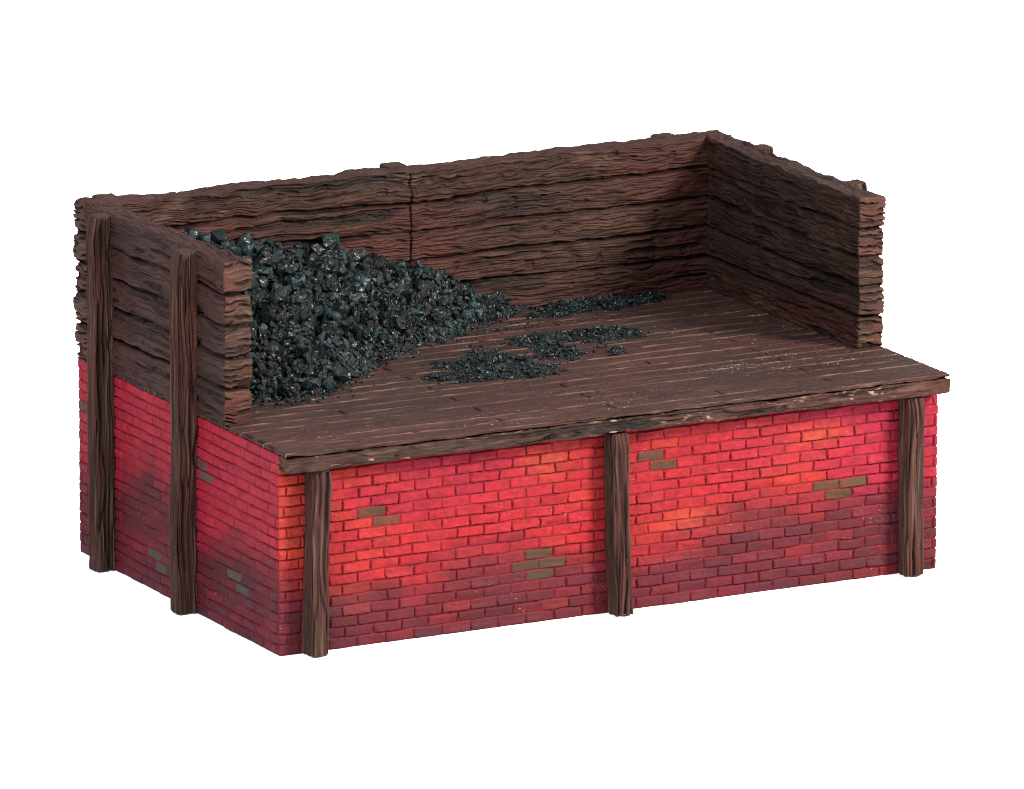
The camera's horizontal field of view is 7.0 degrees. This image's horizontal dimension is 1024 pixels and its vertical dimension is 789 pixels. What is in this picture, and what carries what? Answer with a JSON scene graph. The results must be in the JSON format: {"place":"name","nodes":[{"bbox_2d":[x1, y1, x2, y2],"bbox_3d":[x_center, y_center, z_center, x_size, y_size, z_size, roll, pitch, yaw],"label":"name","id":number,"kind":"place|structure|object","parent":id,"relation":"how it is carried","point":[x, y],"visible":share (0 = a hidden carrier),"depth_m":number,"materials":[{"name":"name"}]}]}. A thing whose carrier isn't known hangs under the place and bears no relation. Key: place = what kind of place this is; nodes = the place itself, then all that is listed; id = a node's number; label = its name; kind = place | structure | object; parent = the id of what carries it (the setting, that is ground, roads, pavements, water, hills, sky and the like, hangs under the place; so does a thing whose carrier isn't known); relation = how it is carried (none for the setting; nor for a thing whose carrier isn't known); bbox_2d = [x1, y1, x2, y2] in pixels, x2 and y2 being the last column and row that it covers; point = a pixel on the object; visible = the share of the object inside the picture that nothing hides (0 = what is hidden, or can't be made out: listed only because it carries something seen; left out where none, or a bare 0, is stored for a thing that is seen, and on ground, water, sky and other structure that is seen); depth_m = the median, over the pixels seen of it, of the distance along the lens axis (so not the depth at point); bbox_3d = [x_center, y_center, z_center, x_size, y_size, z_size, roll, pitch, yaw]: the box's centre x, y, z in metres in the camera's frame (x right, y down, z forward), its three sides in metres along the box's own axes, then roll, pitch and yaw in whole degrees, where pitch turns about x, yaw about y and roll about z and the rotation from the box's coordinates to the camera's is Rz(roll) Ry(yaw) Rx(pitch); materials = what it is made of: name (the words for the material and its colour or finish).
{"place":"outdoors","nodes":[
{"label":"outdoors","id":0,"kind":"place"},
{"bbox_2d":[0,0,1023,788],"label":"ground","id":1,"kind":"structure","parent":0,"point":[912,110],"depth_m":16.10,"materials":[{"name":"white paper"}]},
{"bbox_2d":[73,130,949,656],"bbox_3d":[-0.010,-0.022,14.828,1.381,0.652,0.894,-7,15,-27],"label":"coal bunker","id":2,"kind":"object","parent":1,"relation":"on","point":[755,410],"visible":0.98,"depth_m":14.66,"materials":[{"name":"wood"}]},
{"bbox_2d":[182,227,643,407],"bbox_3d":[-0.183,-0.177,14.832,0.928,0.236,0.481,-7,15,-27],"label":"coal heap","id":3,"kind":"object","parent":2,"relation":"in","point":[329,315],"visible":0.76,"depth_m":14.89,"materials":[{"name":"black stone"}]},
{"bbox_2d":[403,347,572,385],"bbox_3d":[-0.060,-0.051,14.768,0.325,0.018,0.264,-7,15,-27],"label":"coal patch","id":4,"kind":"object","parent":2,"relation":"on","point":[479,363],"visible":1,"depth_m":14.75,"materials":[{"name":"black stone"}]},
{"bbox_2d":[526,290,670,319],"bbox_3d":[0.158,-0.166,15.245,0.328,0.019,0.091,-7,15,-27],"label":"coal patch","id":5,"kind":"object","parent":2,"relation":"on","point":[561,308],"visible":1,"depth_m":15.24,"materials":[{"name":"black stone"}]},
{"bbox_2d":[504,325,652,360],"bbox_3d":[0.130,-0.098,14.966,0.288,0.020,0.244,-7,15,-27],"label":"coal patch","id":6,"kind":"object","parent":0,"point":[551,345],"visible":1,"depth_m":14.97,"materials":[{"name":"black stone"}]}
]}

